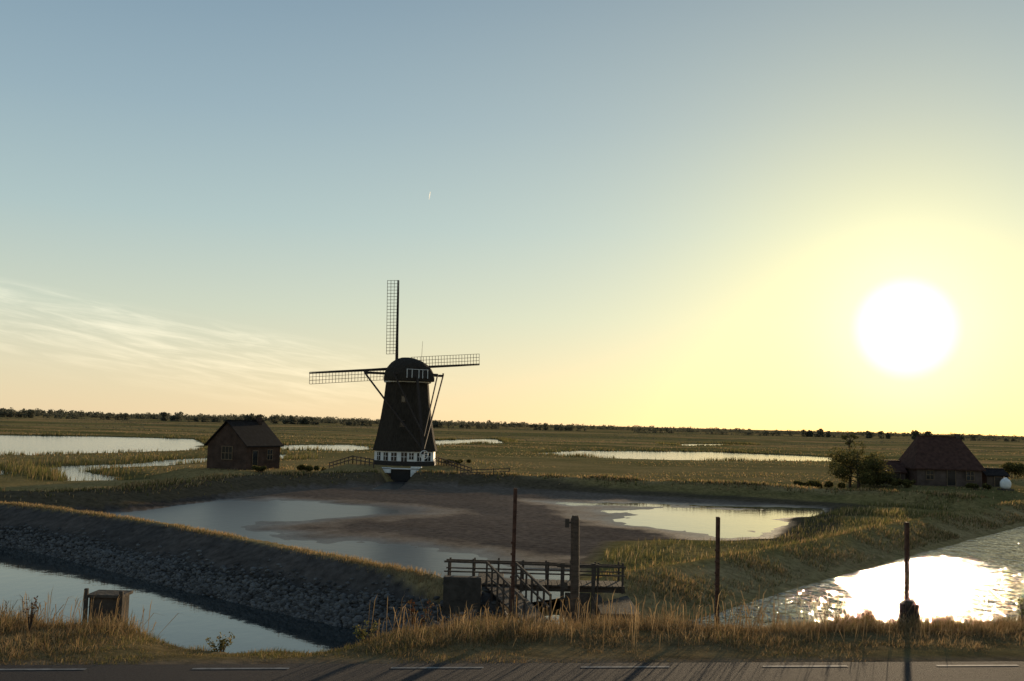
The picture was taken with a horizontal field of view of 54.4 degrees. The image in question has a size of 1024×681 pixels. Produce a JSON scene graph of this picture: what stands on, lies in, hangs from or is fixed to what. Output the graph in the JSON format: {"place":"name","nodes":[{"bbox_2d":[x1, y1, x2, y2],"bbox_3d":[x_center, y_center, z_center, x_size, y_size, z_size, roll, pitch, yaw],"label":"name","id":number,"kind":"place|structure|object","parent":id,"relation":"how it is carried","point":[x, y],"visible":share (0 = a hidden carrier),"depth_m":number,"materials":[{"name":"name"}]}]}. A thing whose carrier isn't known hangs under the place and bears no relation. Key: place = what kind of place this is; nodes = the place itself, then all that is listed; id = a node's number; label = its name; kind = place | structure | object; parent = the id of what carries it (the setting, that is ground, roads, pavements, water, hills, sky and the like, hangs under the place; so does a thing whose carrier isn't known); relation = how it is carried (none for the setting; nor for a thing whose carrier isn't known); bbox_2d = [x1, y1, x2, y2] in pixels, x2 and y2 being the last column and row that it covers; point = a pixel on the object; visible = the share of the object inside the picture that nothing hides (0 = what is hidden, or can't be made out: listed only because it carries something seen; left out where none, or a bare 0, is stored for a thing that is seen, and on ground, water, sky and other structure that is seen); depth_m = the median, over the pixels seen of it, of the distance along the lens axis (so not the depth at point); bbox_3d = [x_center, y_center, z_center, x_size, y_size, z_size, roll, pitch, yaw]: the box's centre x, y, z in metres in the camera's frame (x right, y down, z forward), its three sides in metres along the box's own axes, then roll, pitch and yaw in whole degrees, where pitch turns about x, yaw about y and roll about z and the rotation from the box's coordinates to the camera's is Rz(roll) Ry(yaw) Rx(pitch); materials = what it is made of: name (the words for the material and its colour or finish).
{"place":"outdoors","nodes":[
{"label":"outdoors","id":0,"kind":"place"},
{"bbox_2d":[0,435,830,481],"bbox_3d":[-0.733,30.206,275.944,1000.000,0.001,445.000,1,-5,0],"label":"lake water","id":1,"kind":"structure","parent":0,"point":[41,444],"depth_m":243.15,"materials":[{"name":"grey liquid"}]},
{"bbox_2d":[110,482,823,601],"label":"basin water","id":2,"kind":"structure","parent":0,"point":[231,516],"depth_m":73.33,"materials":[{"name":"grey liquid"}]},
{"bbox_2d":[0,413,1023,664],"bbox_3d":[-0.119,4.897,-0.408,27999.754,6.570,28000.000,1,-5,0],"label":"ground","id":3,"kind":"structure","parent":0,"point":[458,513],"depth_m":71.65,"materials":[{"name":"green plant"}]},
{"bbox_2d":[22,596,37,630],"bbox_3d":[-5.926,3.388,12.251,0.194,0.481,0.150,6,-7,-44],"label":"dock plant","id":4,"kind":"object","parent":3,"relation":"on","point":[30,616],"visible":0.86,"depth_m":12.26,"materials":[{"name":"brown plant"}]},
{"bbox_2d":[82,588,132,625],"bbox_3d":[-6.566,5.035,16.110,0.620,2.079,0.530,1,-5,0],"label":"sluice box","id":5,"kind":"object","parent":3,"relation":"on","point":[108,599],"visible":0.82,"depth_m":15.99,"materials":[{"name":"concrete"}]},
{"bbox_2d":[206,632,234,651],"bbox_3d":[-3.504,3.667,11.963,0.344,0.343,0.184,5,-6,-33],"label":"roadside weed","id":6,"kind":"object","parent":3,"relation":"on","point":[221,643],"visible":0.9,"depth_m":11.94,"materials":[{"name":"green plant"}]},
{"bbox_2d":[207,423,279,469],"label":"walls","id":7,"kind":"structure","parent":3,"relation":"on","point":[226,435],"depth_m":114.59,"materials":[{"name":"brick"}]},
{"bbox_2d":[204,421,283,446],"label":"roof","id":8,"kind":"structure","parent":7,"relation":"on","point":[252,433],"depth_m":116.11,"materials":[{"name":"tile"}]},
{"bbox_2d":[226,420,264,420],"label":"ridge tiles","id":9,"kind":"object","parent":8,"relation":"on","point":[243,420],"visible":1,"depth_m":116.75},
{"bbox_2d":[256,418,261,424],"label":"chimney","id":10,"kind":"object","parent":8,"relation":"on","point":[259,421],"visible":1,"depth_m":119.00,"materials":[{"name":"brick"}]},
{"bbox_2d":[221,446,272,468],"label":"window frames","id":11,"kind":"structure","parent":7,"relation":"attached to","point":[252,454],"depth_m":114.28,"materials":[{"name":"wood"}]},
{"bbox_2d":[222,446,271,465],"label":"window panes","id":12,"kind":"object","parent":11,"relation":"in","point":[255,454],"visible":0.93,"depth_m":114.35,"materials":[{"name":"grey glass"}]},
{"bbox_2d":[0,523,507,633],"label":"riprap stones","id":13,"kind":"object","parent":3,"relation":"on","point":[276,598],"visible":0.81,"depth_m":39.53,"materials":[{"name":"grey stone"}]},
{"bbox_2d":[251,465,266,472],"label":"bush","id":14,"kind":"object","parent":3,"relation":"on","point":[258,468],"visible":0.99,"depth_m":110.92,"materials":[{"name":"green plant"}]},
{"bbox_2d":[296,464,325,471],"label":"bush","id":15,"kind":"object","parent":3,"relation":"on","point":[300,467],"visible":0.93,"depth_m":123.71,"materials":[{"name":"green plant"}]},
{"bbox_2d":[329,455,373,467],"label":"wooden fence","id":16,"kind":"object","parent":3,"relation":"on","point":[352,459],"visible":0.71,"depth_m":124.24,"materials":[{"name":"brown wood"}]},
{"bbox_2d":[353,620,380,642],"bbox_3d":[-1.838,3.641,12.367,0.366,0.334,0.359,3,-5,-23],"label":"roadside weed","id":17,"kind":"object","parent":3,"relation":"on","point":[363,634],"visible":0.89,"depth_m":12.31,"materials":[{"name":"green plant"}]},
{"bbox_2d":[309,280,479,465],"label":"windmill","id":18,"kind":"object","parent":3,"relation":"on","point":[405,435],"visible":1,"depth_m":123.56,"materials":[{"name":"brown wood"}]},
{"bbox_2d":[377,452,430,460],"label":"base windows","id":19,"kind":"structure","parent":18,"relation":"in","point":[403,455],"depth_m":121.99,"materials":[{"name":"black glass"}]},
{"bbox_2d":[382,467,421,480],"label":"culvert headwall","id":20,"kind":"object","parent":3,"relation":"on","point":[400,474],"visible":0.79,"depth_m":119.08,"materials":[{"name":"concrete"}]},
{"bbox_2d":[406,600,433,629],"bbox_3d":[-1.209,3.639,13.048,0.385,0.497,0.303,1,-5,0],"label":"dock plant","id":21,"kind":"object","parent":3,"relation":"on","point":[412,610],"visible":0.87,"depth_m":13.02,"materials":[{"name":"brown plant"}]},
{"bbox_2d":[0,432,865,481],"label":"reed bed","id":22,"kind":"object","parent":3,"relation":"on","point":[47,471],"visible":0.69,"depth_m":166.93,"materials":[{"name":"green plant"}]},
{"bbox_2d":[436,456,471,471],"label":"wooden fence","id":23,"kind":"object","parent":3,"relation":"on","point":[449,464],"visible":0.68,"depth_m":121.89,"materials":[{"name":"brown wood"}]},
{"bbox_2d":[444,459,470,464],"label":"bush","id":24,"kind":"object","parent":3,"relation":"on","point":[459,461],"visible":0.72,"depth_m":126.66,"materials":[{"name":"green plant"}]},
{"bbox_2d":[460,468,509,476],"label":"wooden fence","id":25,"kind":"object","parent":3,"relation":"on","point":[493,469],"visible":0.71,"depth_m":114.09,"materials":[{"name":"brown wood"}]},
{"bbox_2d":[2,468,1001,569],"bbox_3d":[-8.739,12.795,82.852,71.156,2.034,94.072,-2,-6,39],"label":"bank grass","id":26,"kind":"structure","parent":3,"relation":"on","point":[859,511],"depth_m":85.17,"materials":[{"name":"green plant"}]},
{"bbox_2d":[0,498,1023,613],"bbox_3d":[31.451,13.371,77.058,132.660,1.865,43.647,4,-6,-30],"label":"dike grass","id":27,"kind":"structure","parent":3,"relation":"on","point":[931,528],"depth_m":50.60,"materials":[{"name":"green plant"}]},
{"bbox_2d":[0,407,1023,441],"bbox_3d":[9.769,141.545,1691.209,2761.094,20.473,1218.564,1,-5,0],"label":"distant tree line","id":28,"kind":"object","parent":3,"relation":"on","point":[179,416],"visible":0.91,"depth_m":1104.83,"materials":[{"name":"green plant"}]},
{"bbox_2d":[0,417,1023,452],"bbox_3d":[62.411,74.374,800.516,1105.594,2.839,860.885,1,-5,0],"label":"hedgerow","id":29,"kind":"object","parent":3,"relation":"on","point":[504,435],"visible":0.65,"depth_m":618.56,"materials":[{"name":"green plant"}]},
{"bbox_2d":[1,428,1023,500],"bbox_3d":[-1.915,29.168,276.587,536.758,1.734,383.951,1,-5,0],"label":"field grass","id":30,"kind":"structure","parent":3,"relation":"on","point":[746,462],"depth_m":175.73,"materials":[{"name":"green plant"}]},
{"bbox_2d":[509,488,516,622],"bbox_3d":[0.007,3.648,14.949,0.079,2.839,0.075,1,-5,0],"label":"fence post","id":31,"kind":"object","parent":3,"relation":"on","point":[512,565],"visible":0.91,"depth_m":14.96,"materials":[{"name":"wood"}]},
{"bbox_2d":[443,561,640,624],"bbox_3d":[1.046,9.452,34.244,6.850,3.300,10.685,1,-5,0],"label":"sluice","id":32,"kind":"object","parent":3,"relation":"on","point":[459,591],"visible":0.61,"depth_m":34.12,"materials":[{"name":"wood"}]},
{"bbox_2d":[444,557,625,593],"bbox_3d":[0.793,8.561,36.595,6.600,1.116,1.415,1,-5,0],"label":"railing","id":33,"kind":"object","parent":32,"relation":"on","point":[585,586],"depth_m":36.02,"materials":[{"name":"brown wood"}]},
{"bbox_2d":[564,515,579,625],"bbox_3d":[0.899,3.871,15.033,0.237,2.431,0.136,1,-5,0],"label":"wooden post","id":34,"kind":"object","parent":3,"relation":"on","point":[574,522],"visible":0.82,"depth_m":15.02,"materials":[{"name":"brown wood"}]},
{"bbox_2d":[714,517,719,623],"bbox_3d":[3.111,3.876,15.137,0.079,2.363,0.075,1,-5,0],"label":"fence post","id":35,"kind":"object","parent":3,"relation":"on","point":[717,567],"visible":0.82,"depth_m":15.15,"materials":[{"name":"wood"}]},
{"bbox_2d":[793,480,809,485],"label":"bush","id":36,"kind":"object","parent":3,"relation":"on","point":[797,482],"visible":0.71,"depth_m":119.75,"materials":[{"name":"green plant"}]},
{"bbox_2d":[808,480,845,488],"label":"bush","id":37,"kind":"object","parent":3,"relation":"on","point":[817,483],"visible":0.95,"depth_m":115.61,"materials":[{"name":"green plant"}]},
{"bbox_2d":[841,434,858,487],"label":"pine tree","id":38,"kind":"object","parent":3,"relation":"on","point":[848,442],"visible":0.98,"depth_m":118.12,"materials":[{"name":"green plant"}]},
{"bbox_2d":[826,441,896,488],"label":"broadleaf tree","id":39,"kind":"object","parent":3,"relation":"on","point":[868,464],"visible":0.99,"depth_m":113.86,"materials":[{"name":"green plant"}]},
{"bbox_2d":[862,610,874,618],"bbox_3d":[5.270,4.239,14.710,0.120,0.499,0.200,1,-5,0],"label":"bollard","id":40,"kind":"object","parent":3,"relation":"on","point":[868,614],"visible":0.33,"depth_m":14.67,"materials":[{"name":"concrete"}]},
{"bbox_2d":[860,476,895,487],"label":"bush","id":41,"kind":"object","parent":3,"relation":"on","point":[883,480],"visible":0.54,"depth_m":114.00,"materials":[{"name":"green plant"}]},
{"bbox_2d":[865,460,907,482],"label":"barn","id":42,"kind":"structure","parent":3,"relation":"on","point":[900,471],"depth_m":122.20,"materials":[{"name":"brick"}]},
{"bbox_2d":[890,478,915,487],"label":"bush","id":43,"kind":"object","parent":3,"relation":"on","point":[906,483],"visible":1,"depth_m":112.75,"materials":[{"name":"green plant"}]},
{"bbox_2d":[904,522,909,599],"bbox_3d":[6.079,3.923,15.340,0.079,2.226,0.075,1,-5,0],"label":"fence post","id":44,"kind":"object","parent":3,"relation":"on","point":[907,561],"visible":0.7,"depth_m":15.36,"materials":[{"name":"wood"}]},
{"bbox_2d":[899,600,919,624],"bbox_3d":[5.873,4.147,14.719,0.240,0.598,0.200,1,-5,0],"label":"bollard","id":45,"kind":"object","parent":3,"relation":"on","point":[903,607],"visible":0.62,"depth_m":14.64,"materials":[{"name":"concrete"}]},
{"bbox_2d":[898,434,985,486],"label":"farmhouse","id":46,"kind":"object","parent":3,"relation":"on","point":[939,460],"visible":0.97,"depth_m":119.79,"materials":[{"name":"brick"}]},
{"bbox_2d":[927,470,973,485],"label":"window panes","id":47,"kind":"structure","parent":46,"relation":"in","point":[950,473],"depth_m":118.90,"materials":[{"name":"black glass"}]},
{"bbox_2d":[926,470,974,485],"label":"window frames","id":48,"kind":"structure","parent":46,"relation":"in","point":[970,475],"depth_m":118.81,"materials":[{"name":"brown wood"}]},
{"bbox_2d":[965,483,991,489],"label":"bush","id":49,"kind":"object","parent":3,"relation":"on","point":[976,485],"visible":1,"depth_m":112.09,"materials":[{"name":"green plant"}]},
{"bbox_2d":[982,468,1009,486],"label":"garden shed","id":50,"kind":"structure","parent":3,"relation":"on","point":[993,477],"depth_m":120.12,"materials":[{"name":"brown wood"}]},
{"bbox_2d":[995,477,1000,486],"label":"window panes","id":51,"kind":"structure","parent":50,"relation":"in","point":[997,479],"depth_m":119.98,"materials":[{"name":"black glass"}]},
{"bbox_2d":[997,478,1013,490],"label":"white water tank","id":52,"kind":"object","parent":3,"relation":"on","point":[1005,483],"visible":0.98,"depth_m":112.72,"materials":[{"name":"paint"}]},
{"bbox_2d":[999,461,1023,478],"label":"bush","id":53,"kind":"object","parent":3,"relation":"on","point":[1011,468],"visible":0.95,"depth_m":158.26,"materials":[{"name":"green plant"}]},
{"bbox_2d":[1017,593,1023,622],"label":"roadside weed","id":54,"kind":"object","parent":3,"relation":"on","point":[1019,606],"visible":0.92,"depth_m":14.66,"materials":[{"name":"green plant"}]},
{"bbox_2d":[0,526,1023,652],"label":"canal water","id":55,"kind":"structure","parent":0,"point":[977,576],"depth_m":41.62,"materials":[{"name":"grey liquid"}]},
{"bbox_2d":[0,587,1023,664],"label":"verge grass","id":56,"kind":"structure","parent":0,"point":[497,627],"depth_m":12.64,"materials":[{"name":"brown plant"}]},
{"bbox_2d":[0,661,1023,680],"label":"road","id":57,"kind":"structure","parent":0,"point":[852,671],"depth_m":10.46,"materials":[{"name":"grey asphalt"}]},
{"bbox_2d":[0,665,1018,669],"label":"road marking","id":58,"kind":"object","parent":57,"relation":"on","point":[483,667],"visible":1,"depth_m":10.73,"materials":[{"name":"paint"}]},
{"bbox_2d":[0,0,1023,435],"label":"sky","id":59,"kind":"structure","parent":0,"point":[795,215],"materials":[{"name":"blue"}]}
]}

